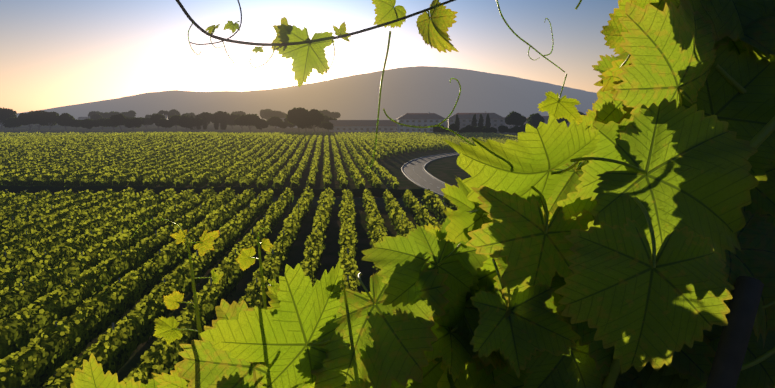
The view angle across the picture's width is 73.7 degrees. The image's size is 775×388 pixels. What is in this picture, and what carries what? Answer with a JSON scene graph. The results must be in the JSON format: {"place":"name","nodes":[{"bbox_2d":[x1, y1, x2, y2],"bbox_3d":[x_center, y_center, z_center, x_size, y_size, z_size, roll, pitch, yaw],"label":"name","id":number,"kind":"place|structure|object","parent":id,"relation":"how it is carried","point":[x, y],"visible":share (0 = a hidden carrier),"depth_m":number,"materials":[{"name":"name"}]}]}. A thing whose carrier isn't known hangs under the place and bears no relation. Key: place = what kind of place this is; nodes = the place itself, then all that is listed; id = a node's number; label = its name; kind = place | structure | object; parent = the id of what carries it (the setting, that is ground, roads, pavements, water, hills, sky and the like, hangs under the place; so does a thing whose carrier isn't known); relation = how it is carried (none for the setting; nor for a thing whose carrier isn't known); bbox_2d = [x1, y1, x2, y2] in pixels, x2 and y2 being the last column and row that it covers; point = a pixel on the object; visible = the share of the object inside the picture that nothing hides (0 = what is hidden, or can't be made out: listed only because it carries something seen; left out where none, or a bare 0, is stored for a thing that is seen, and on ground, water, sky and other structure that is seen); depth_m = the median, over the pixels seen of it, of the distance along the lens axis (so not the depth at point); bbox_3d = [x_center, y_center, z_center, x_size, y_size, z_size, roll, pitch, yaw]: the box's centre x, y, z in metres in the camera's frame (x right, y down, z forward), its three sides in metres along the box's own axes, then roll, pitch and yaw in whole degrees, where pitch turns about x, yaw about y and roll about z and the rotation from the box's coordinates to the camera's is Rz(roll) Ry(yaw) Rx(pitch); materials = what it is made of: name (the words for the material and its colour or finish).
{"place":"outdoors","nodes":[
{"label":"outdoors","id":0,"kind":"place"},
{"bbox_2d":[77,115,284,119],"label":"village house roof","id":1,"kind":"structure","parent":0,"point":[164,115],"depth_m":677.33,"materials":[{"name":"tile"}]},
{"bbox_2d":[0,120,517,387],"bbox_3d":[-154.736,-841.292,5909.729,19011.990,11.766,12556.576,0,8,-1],"label":"ground","id":2,"kind":"structure","parent":0,"point":[446,169],"depth_m":68.63,"materials":[{"name":"brown soil"}]},
{"bbox_2d":[0,185,428,197],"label":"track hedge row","id":3,"kind":"object","parent":2,"relation":"on","point":[379,192],"visible":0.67,"depth_m":73.01,"materials":[{"name":"green plant"}]},
{"bbox_2d":[5,188,444,375],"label":"trellis posts","id":4,"kind":"object","parent":2,"relation":"on","point":[113,327],"visible":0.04,"depth_m":38.86,"materials":[{"name":"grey wood"}]},
{"bbox_2d":[0,188,457,387],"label":"vine rows","id":5,"kind":"object","parent":2,"relation":"on","point":[23,338],"visible":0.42,"depth_m":30.98,"materials":[{"name":"green plant"}]},
{"bbox_2d":[0,186,456,387],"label":"vine leaves","id":6,"kind":"object","parent":5,"relation":"attached to","point":[137,308],"visible":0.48,"depth_m":35.22,"materials":[{"name":"green plant"}]},
{"bbox_2d":[0,133,517,188],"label":"vine rows","id":7,"kind":"object","parent":2,"relation":"on","point":[72,181],"visible":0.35,"depth_m":102.69,"materials":[{"name":"green plant"}]},
{"bbox_2d":[0,131,517,188],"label":"vine leaves","id":8,"kind":"object","parent":7,"relation":"on","point":[428,139],"visible":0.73,"depth_m":133.88,"materials":[{"name":"green plant"}]},
{"bbox_2d":[0,116,536,134],"bbox_3d":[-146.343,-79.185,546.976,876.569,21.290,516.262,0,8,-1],"label":"tree trunks","id":9,"kind":"object","parent":2,"relation":"on","point":[39,126],"visible":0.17,"depth_m":432.04,"materials":[{"name":"brown plant"}]},
{"bbox_2d":[0,107,584,132],"bbox_3d":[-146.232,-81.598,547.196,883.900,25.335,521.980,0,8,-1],"label":"trees","id":10,"kind":"object","parent":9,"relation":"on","point":[300,117],"visible":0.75,"depth_m":423.74,"materials":[{"name":"green plant"}]},
{"bbox_2d":[329,126,396,131],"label":"farm building walls","id":11,"kind":"structure","parent":2,"relation":"on","point":[363,127],"depth_m":405.59,"materials":[{"name":"beige paint"}]},
{"bbox_2d":[332,128,391,131],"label":"windows","id":12,"kind":"structure","parent":11,"relation":"in","point":[361,129],"depth_m":405.90,"materials":[{"name":"black glass"}]},
{"bbox_2d":[329,120,396,125],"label":"building","id":13,"kind":"structure","parent":11,"relation":"on","point":[361,123],"depth_m":407.53,"materials":[{"name":"grey"}]},
{"bbox_2d":[397,112,445,131],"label":"farm house walls","id":14,"kind":"structure","parent":2,"relation":"on","point":[421,123],"depth_m":382.30,"materials":[{"name":"beige paint"}]},
{"bbox_2d":[397,113,445,118],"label":"roof","id":15,"kind":"structure","parent":14,"relation":"on","point":[420,116],"depth_m":384.33,"materials":[{"name":"grey tile"}]},
{"bbox_2d":[400,120,443,131],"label":"windows","id":16,"kind":"structure","parent":14,"relation":"in","point":[419,125],"depth_m":382.76,"materials":[{"name":"black glass"}]},
{"bbox_2d":[401,152,459,196],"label":"road kerb","id":17,"kind":"structure","parent":2,"relation":"on","point":[427,172],"depth_m":102.07,"materials":[{"name":"grey concrete"}]},
{"bbox_2d":[130,0,774,387],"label":"vine shoots and tendrils","id":18,"kind":"object","parent":2,"relation":"on","point":[762,134],"visible":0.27,"depth_m":0.60,"materials":[{"name":"plant"}]},
{"bbox_2d":[70,353,144,387],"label":"vine leaf","id":19,"kind":"object","parent":18,"relation":"attached to","point":[91,374],"visible":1,"depth_m":0.61,"materials":[{"name":"green plant"}]},
{"bbox_2d":[123,374,160,387],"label":"vine leaf","id":20,"kind":"object","parent":18,"relation":"attached to","point":[153,383],"visible":0.4,"depth_m":0.69,"materials":[{"name":"green plant"}]},
{"bbox_2d":[153,316,182,344],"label":"vine leaf","id":21,"kind":"object","parent":18,"relation":"attached to","point":[164,327],"visible":1,"depth_m":0.62,"materials":[{"name":"plant"}]},
{"bbox_2d":[152,365,189,387],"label":"vine leaf","id":22,"kind":"object","parent":18,"relation":"attached to","point":[172,380],"visible":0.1,"depth_m":0.65,"materials":[{"name":"green plant"}]},
{"bbox_2d":[163,291,183,309],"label":"vine leaf","id":23,"kind":"object","parent":18,"relation":"attached to","point":[170,300],"visible":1,"depth_m":0.61,"materials":[{"name":"plant"}]},
{"bbox_2d":[170,229,186,243],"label":"vine leaf","id":24,"kind":"object","parent":18,"relation":"attached to","point":[180,235],"visible":1,"depth_m":0.61,"materials":[{"name":"plant"}]},
{"bbox_2d":[194,229,219,255],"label":"vine leaf","id":25,"kind":"object","parent":18,"relation":"attached to","point":[206,239],"visible":1,"depth_m":0.62,"materials":[{"name":"yellow plant"}]},
{"bbox_2d":[205,24,219,34],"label":"vine leaf","id":26,"kind":"object","parent":18,"relation":"attached to","point":[211,29],"visible":1,"depth_m":0.62,"materials":[{"name":"green plant"}]},
{"bbox_2d":[211,268,223,284],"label":"vine leaf","id":27,"kind":"object","parent":18,"relation":"attached to","point":[217,277],"visible":1,"depth_m":0.61,"materials":[{"name":"green plant"}]},
{"bbox_2d":[223,21,239,33],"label":"vine leaf","id":28,"kind":"object","parent":18,"relation":"attached to","point":[231,25],"visible":1,"depth_m":0.61,"materials":[{"name":"green plant"}]},
{"bbox_2d":[176,299,297,387],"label":"vine leaf","id":29,"kind":"object","parent":18,"relation":"attached to","point":[204,363],"visible":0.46,"depth_m":0.59,"materials":[{"name":"green plant"}]},
{"bbox_2d":[236,246,255,270],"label":"vine leaf","id":30,"kind":"object","parent":18,"relation":"attached to","point":[244,260],"visible":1,"depth_m":0.62,"materials":[{"name":"plant"}]},
{"bbox_2d":[252,46,263,53],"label":"vine leaf","id":31,"kind":"object","parent":18,"relation":"attached to","point":[256,49],"visible":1,"depth_m":0.62,"materials":[{"name":"green plant"}]},
{"bbox_2d":[261,238,273,251],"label":"vine leaf","id":32,"kind":"object","parent":18,"relation":"attached to","point":[267,245],"visible":1,"depth_m":0.62,"materials":[{"name":"plant"}]},
{"bbox_2d":[199,260,342,387],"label":"vine leaf","id":33,"kind":"object","parent":18,"relation":"attached to","point":[291,327],"visible":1,"depth_m":0.58,"materials":[{"name":"green plant"}]},
{"bbox_2d":[265,286,279,311],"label":"vine leaf","id":34,"kind":"object","parent":18,"relation":"attached to","point":[274,301],"visible":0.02,"depth_m":0.75,"materials":[{"name":"green plant"}]},
{"bbox_2d":[268,279,279,294],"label":"vine leaf","id":35,"kind":"object","parent":18,"relation":"attached to","point":[275,286],"visible":0.96,"depth_m":0.62,"materials":[{"name":"green plant"}]},
{"bbox_2d":[271,17,291,50],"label":"vine leaf","id":36,"kind":"object","parent":18,"relation":"attached to","point":[284,20],"visible":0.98,"depth_m":0.61,"materials":[{"name":"green plant"}]},
{"bbox_2d":[277,24,334,86],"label":"vine leaf","id":37,"kind":"object","parent":18,"relation":"attached to","point":[302,53],"visible":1,"depth_m":0.61,"materials":[{"name":"green plant"}]},
{"bbox_2d":[333,22,350,41],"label":"vine leaf","id":38,"kind":"object","parent":18,"relation":"attached to","point":[342,29],"visible":1,"depth_m":0.62,"materials":[{"name":"green plant"}]},
{"bbox_2d":[310,378,410,387],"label":"vine leaf","id":39,"kind":"object","parent":18,"relation":"attached to","point":[395,384],"visible":0.02,"depth_m":0.61,"materials":[{"name":"green plant"}]},
{"bbox_2d":[302,379,424,387],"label":"vine leaf","id":40,"kind":"object","parent":18,"relation":"attached to","point":[414,383],"depth_m":0.65,"materials":[{"name":"green plant"}]},
{"bbox_2d":[342,349,411,387],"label":"vine leaf","id":41,"kind":"object","parent":18,"relation":"attached to","point":[408,386],"visible":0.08,"depth_m":0.64,"materials":[{"name":"green plant"}]},
{"bbox_2d":[311,256,449,387],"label":"vine leaf","id":42,"kind":"object","parent":18,"relation":"attached to","point":[390,342],"visible":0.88,"depth_m":0.60,"materials":[{"name":"green plant"}]},
{"bbox_2d":[372,0,405,27],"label":"vine leaf","id":43,"kind":"object","parent":18,"relation":"attached to","point":[385,11],"visible":1,"depth_m":0.62,"materials":[{"name":"green plant"}]},
{"bbox_2d":[362,224,475,320],"bbox_3d":[0.034,0.095,0.622,0.110,0.126,0.039,-35,-11,-23],"label":"vine leaf","id":44,"kind":"object","parent":18,"relation":"attached to","point":[399,260],"visible":0.92,"depth_m":0.61,"materials":[{"name":"green plant"}]},
{"bbox_2d":[424,223,438,235],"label":"vine leaf","id":45,"kind":"object","parent":18,"relation":"attached to","point":[430,228],"visible":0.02,"depth_m":0.69,"materials":[{"name":"yellow plant"}]},
{"bbox_2d":[416,0,458,52],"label":"vine leaf","id":46,"kind":"object","parent":18,"relation":"attached to","point":[433,29],"visible":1,"depth_m":0.62,"materials":[{"name":"green plant"}]},
{"bbox_2d":[422,337,457,387],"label":"vine leaf","id":47,"kind":"object","parent":18,"relation":"attached to","point":[432,373],"visible":0.17,"depth_m":0.67,"materials":[{"name":"green plant"}]},
{"bbox_2d":[443,208,452,215],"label":"vine leaf","id":48,"kind":"object","parent":18,"relation":"attached to","point":[448,212],"visible":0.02,"depth_m":0.81,"materials":[{"name":"green plant"}]},
{"bbox_2d":[424,317,477,381],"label":"vine leaf","id":49,"kind":"object","parent":18,"relation":"attached to","point":[457,353],"visible":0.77,"depth_m":0.63,"materials":[{"name":"green plant"}]},
{"bbox_2d":[436,216,487,296],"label":"vine leaf","id":50,"kind":"object","parent":18,"relation":"attached to","point":[469,259],"visible":0.15,"depth_m":0.65,"materials":[{"name":"green plant"}]},
{"bbox_2d":[441,175,492,243],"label":"vine leaf","id":51,"kind":"object","parent":18,"relation":"attached to","point":[460,218],"visible":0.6,"depth_m":0.67,"materials":[{"name":"green plant"}]},
{"bbox_2d":[428,351,505,368],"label":"vine leaf","id":52,"kind":"object","parent":18,"relation":"attached to","point":[494,359],"visible":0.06,"depth_m":0.64,"materials":[{"name":"green plant"}]},
{"bbox_2d":[435,292,507,387],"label":"vine leaf","id":53,"kind":"object","parent":18,"relation":"attached to","point":[471,376],"visible":0.19,"depth_m":0.66,"materials":[{"name":"green plant"}]},
{"bbox_2d":[453,281,497,366],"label":"vine leaf","id":54,"kind":"object","parent":18,"relation":"attached to","point":[468,324],"visible":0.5,"depth_m":0.65,"materials":[{"name":"green plant"}]},
{"bbox_2d":[471,238,501,291],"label":"vine leaf","id":55,"kind":"object","parent":18,"relation":"attached to","point":[486,274],"visible":0.02,"depth_m":0.65,"materials":[{"name":"green plant"}]},
{"bbox_2d":[465,268,509,375],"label":"vine leaf","id":56,"kind":"object","parent":18,"relation":"attached to","point":[489,369],"depth_m":0.66,"materials":[{"name":"green plant"}]},
{"bbox_2d":[442,114,600,213],"bbox_3d":[0.139,-0.035,0.585,0.158,0.173,0.067,-6,52,-23],"label":"vine leaf","id":57,"kind":"object","parent":18,"relation":"attached to","point":[532,156],"visible":0.81,"depth_m":0.55,"materials":[{"name":"green plant"}]},
{"bbox_2d":[465,185,581,318],"bbox_3d":[0.142,0.071,0.521,0.159,0.147,0.026,20,-19,-15],"label":"vine leaf","id":58,"kind":"object","parent":18,"relation":"attached to","point":[523,243],"visible":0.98,"depth_m":0.52,"materials":[{"name":"green plant"}]},
{"bbox_2d":[470,283,580,378],"bbox_3d":[0.132,0.132,0.505,0.106,0.091,0.022,-11,-15,8],"label":"vine leaf","id":59,"kind":"object","parent":18,"relation":"attached to","point":[526,328],"visible":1,"depth_m":0.50,"materials":[{"name":"green plant"}]},
{"bbox_2d":[493,257,565,320],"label":"vine leaf","id":60,"kind":"object","parent":18,"relation":"attached to","point":[558,281],"visible":0.08,"depth_m":0.60,"materials":[{"name":"green plant"}]},
{"bbox_2d":[494,348,602,387],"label":"vine leaf","id":61,"kind":"object","parent":18,"relation":"attached to","point":[509,378],"depth_m":0.60,"materials":[{"name":"green plant"}]},
{"bbox_2d":[540,200,558,276],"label":"vine leaf","id":62,"kind":"object","parent":18,"relation":"attached to","point":[550,217],"visible":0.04,"depth_m":0.62,"materials":[{"name":"green plant"}]},
{"bbox_2d":[538,91,582,123],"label":"vine leaf","id":63,"kind":"object","parent":18,"relation":"attached to","point":[564,107],"visible":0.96,"depth_m":0.60,"materials":[{"name":"plant"}]},
{"bbox_2d":[522,317,614,387],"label":"vine leaf","id":64,"kind":"object","parent":18,"relation":"attached to","point":[576,368],"visible":0.48,"depth_m":0.56,"materials":[{"name":"green plant"}]},
{"bbox_2d":[541,161,597,219],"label":"vine leaf","id":65,"kind":"object","parent":18,"relation":"attached to","point":[568,183],"visible":0.35,"depth_m":0.70,"materials":[{"name":"green plant"}]},
{"bbox_2d":[557,183,581,219],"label":"vine leaf","id":66,"kind":"object","parent":18,"relation":"attached to","point":[569,199],"visible":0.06,"depth_m":0.69,"materials":[{"name":"green plant"}]},
{"bbox_2d":[577,153,590,167],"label":"vine leaf","id":67,"kind":"object","parent":18,"relation":"attached to","point":[587,155],"visible":0.02,"depth_m":0.82,"materials":[{"name":"green plant"}]},
{"bbox_2d":[576,210,594,229],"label":"vine leaf","id":68,"kind":"object","parent":18,"relation":"attached to","point":[586,218],"depth_m":0.66,"materials":[{"name":"green plant"}]},
{"bbox_2d":[577,101,595,127],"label":"vine leaf","id":69,"kind":"object","parent":18,"relation":"attached to","point":[589,117],"visible":0.08,"depth_m":0.71,"materials":[{"name":"green plant"}]},
{"bbox_2d":[555,305,639,387],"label":"vine leaf","id":70,"kind":"object","parent":18,"relation":"attached to","point":[627,384],"visible":0.08,"depth_m":0.60,"materials":[{"name":"green plant"}]},
{"bbox_2d":[574,115,633,200],"bbox_3d":[0.289,-0.050,0.634,0.123,0.162,0.030,30,14,-31],"label":"vine leaf","id":71,"kind":"object","parent":18,"relation":"attached to","point":[609,134],"visible":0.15,"depth_m":0.62,"materials":[{"name":"green plant"}]},
{"bbox_2d":[592,54,626,123],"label":"vine leaf","id":72,"kind":"object","parent":18,"relation":"attached to","point":[606,107],"visible":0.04,"depth_m":0.70,"materials":[{"name":"green plant"}]},
{"bbox_2d":[594,59,630,91],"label":"vine leaf","id":73,"kind":"object","parent":18,"relation":"attached to","point":[608,84],"depth_m":0.70,"materials":[{"name":"green plant"}]},
{"bbox_2d":[585,166,646,230],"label":"vine leaf","id":74,"kind":"object","parent":18,"relation":"attached to","point":[590,224],"depth_m":0.59,"materials":[{"name":"green plant"}]},
{"bbox_2d":[612,56,630,82],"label":"vine leaf","id":75,"kind":"object","parent":18,"relation":"attached to","point":[615,76],"depth_m":0.65,"materials":[{"name":"green plant"}]},
{"bbox_2d":[610,63,633,123],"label":"vine leaf","id":76,"kind":"object","parent":18,"relation":"attached to","point":[628,110],"visible":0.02,"depth_m":0.66,"materials":[{"name":"green plant"}]},
{"bbox_2d":[616,52,628,59],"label":"vine leaf","id":77,"kind":"object","parent":18,"relation":"attached to","point":[623,56],"visible":0.02,"depth_m":0.87,"materials":[{"name":"green plant"}]},
{"bbox_2d":[603,362,648,387],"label":"vine leaf","id":78,"kind":"object","parent":18,"relation":"attached to","point":[630,373],"visible":0.02,"depth_m":0.60,"materials":[{"name":"green plant"}]},
{"bbox_2d":[600,0,664,54],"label":"vine leaf","id":79,"kind":"object","parent":18,"relation":"attached to","point":[613,29],"visible":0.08,"depth_m":0.62,"materials":[{"name":"green plant"}]},
{"bbox_2d":[556,268,715,382],"bbox_3d":[0.284,0.142,0.571,0.162,0.174,0.039,-38,-22,-8],"label":"vine leaf","id":80,"kind":"object","parent":18,"relation":"attached to","point":[694,362],"visible":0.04,"depth_m":0.56,"materials":[{"name":"green plant"}]},
{"bbox_2d":[554,217,734,373],"bbox_3d":[0.201,0.086,0.413,0.135,0.133,0.026,1,8,4],"label":"vine leaf","id":81,"kind":"object","parent":18,"relation":"attached to","point":[628,302],"visible":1,"depth_m":0.41,"materials":[{"name":"green plant"}]},
{"bbox_2d":[635,362,688,387],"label":"vine leaf","id":82,"kind":"object","parent":18,"relation":"attached to","point":[649,375],"visible":0.02,"depth_m":0.59,"materials":[{"name":"green plant"}]},
{"bbox_2d":[612,0,715,120],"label":"vine leaf","id":83,"kind":"object","parent":18,"relation":"attached to","point":[668,49],"visible":0.85,"depth_m":0.53,"materials":[{"name":"green plant"}]},
{"bbox_2d":[591,98,758,261],"bbox_3d":[0.278,-0.001,0.491,0.150,0.176,0.063,30,-11,19],"label":"vine leaf","id":84,"kind":"object","parent":18,"relation":"attached to","point":[696,165],"visible":0.98,"depth_m":0.47,"materials":[{"name":"green plant"}]},
{"bbox_2d":[661,0,774,55],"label":"vine leaf","id":85,"kind":"object","parent":18,"relation":"attached to","point":[732,19],"visible":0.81,"depth_m":0.57,"materials":[{"name":"green plant"}]},
{"bbox_2d":[661,324,774,387],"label":"vine leaf","id":86,"kind":"object","parent":18,"relation":"attached to","point":[761,374],"visible":0.29,"depth_m":0.56,"materials":[{"name":"green plant"}]},
{"bbox_2d":[677,33,774,186],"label":"vine leaf","id":87,"kind":"object","parent":18,"relation":"attached to","point":[749,115],"visible":0.42,"depth_m":0.57,"materials":[{"name":"green plant"}]},
{"bbox_2d":[713,16,774,55],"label":"vine leaf","id":88,"kind":"object","parent":18,"relation":"attached to","point":[759,33],"visible":0.12,"depth_m":0.57,"materials":[{"name":"green plant"}]},
{"bbox_2d":[721,208,774,347],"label":"vine leaf","id":89,"kind":"object","parent":18,"relation":"attached to","point":[754,257],"visible":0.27,"depth_m":0.52,"materials":[{"name":"green plant"}]},
{"bbox_2d":[727,40,770,63],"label":"vine leaf","id":90,"kind":"object","parent":18,"relation":"attached to","point":[738,49],"depth_m":0.61,"materials":[{"name":"green plant"}]},
{"bbox_2d":[741,161,774,217],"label":"vine leaf","id":91,"kind":"object","parent":18,"relation":"attached to","point":[762,195],"visible":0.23,"depth_m":0.60,"materials":[{"name":"green plant"}]},
{"bbox_2d":[769,53,774,62],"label":"vine leaf","id":92,"kind":"object","parent":18,"relation":"attached to","point":[772,59],"visible":0.02,"depth_m":0.61,"materials":[{"name":"green plant"}]},
{"bbox_2d":[448,112,569,129],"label":"villa walls","id":93,"kind":"structure","parent":2,"relation":"on","point":[492,122],"depth_m":391.72,"materials":[{"name":"beige paint"}]},
{"bbox_2d":[448,113,548,119],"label":"villa roof","id":94,"kind":"structure","parent":93,"relation":"on","point":[471,115],"depth_m":393.57,"materials":[{"name":"grey tile"}]},
{"bbox_2d":[450,120,547,128],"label":"villa shutters","id":95,"kind":"object","parent":93,"relation":"attached to","point":[490,121],"visible":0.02,"depth_m":391.07,"materials":[{"name":"grey wood"}]},
{"bbox_2d":[705,276,763,387],"bbox_3d":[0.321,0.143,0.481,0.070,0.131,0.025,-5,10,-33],"label":"trellis stake","id":96,"kind":"object","parent":2,"relation":"in","point":[730,353],"visible":0.96,"depth_m":0.47,"materials":[{"name":"grey wood"}]},
{"bbox_2d":[15,66,597,119],"bbox_3d":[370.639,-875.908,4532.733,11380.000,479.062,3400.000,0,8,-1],"label":"mountain ridge","id":97,"kind":"structure","parent":0,"point":[419,89],"depth_m":3514.48,"materials":[{"name":"stone"}]},
{"bbox_2d":[0,0,618,112],"label":"sky","id":98,"kind":"structure","parent":0,"point":[54,53],"materials":[{"name":"white"}]},
{"bbox_2d":[176,0,455,45],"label":"vine cane","id":99,"kind":"object","parent":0,"point":[278,44],"visible":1,"depth_m":0.61,"materials":[{"name":"plant"}]},
{"bbox_2d":[403,153,458,194],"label":"road","id":100,"kind":"structure","parent":0,"point":[421,177],"depth_m":102.19,"materials":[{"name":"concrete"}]},
{"bbox_2d":[404,154,444,191],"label":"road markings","id":101,"kind":"object","parent":100,"relation":"on","point":[425,172],"visible":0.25,"depth_m":104.09,"materials":[{"name":"grey paint"}]}
]}

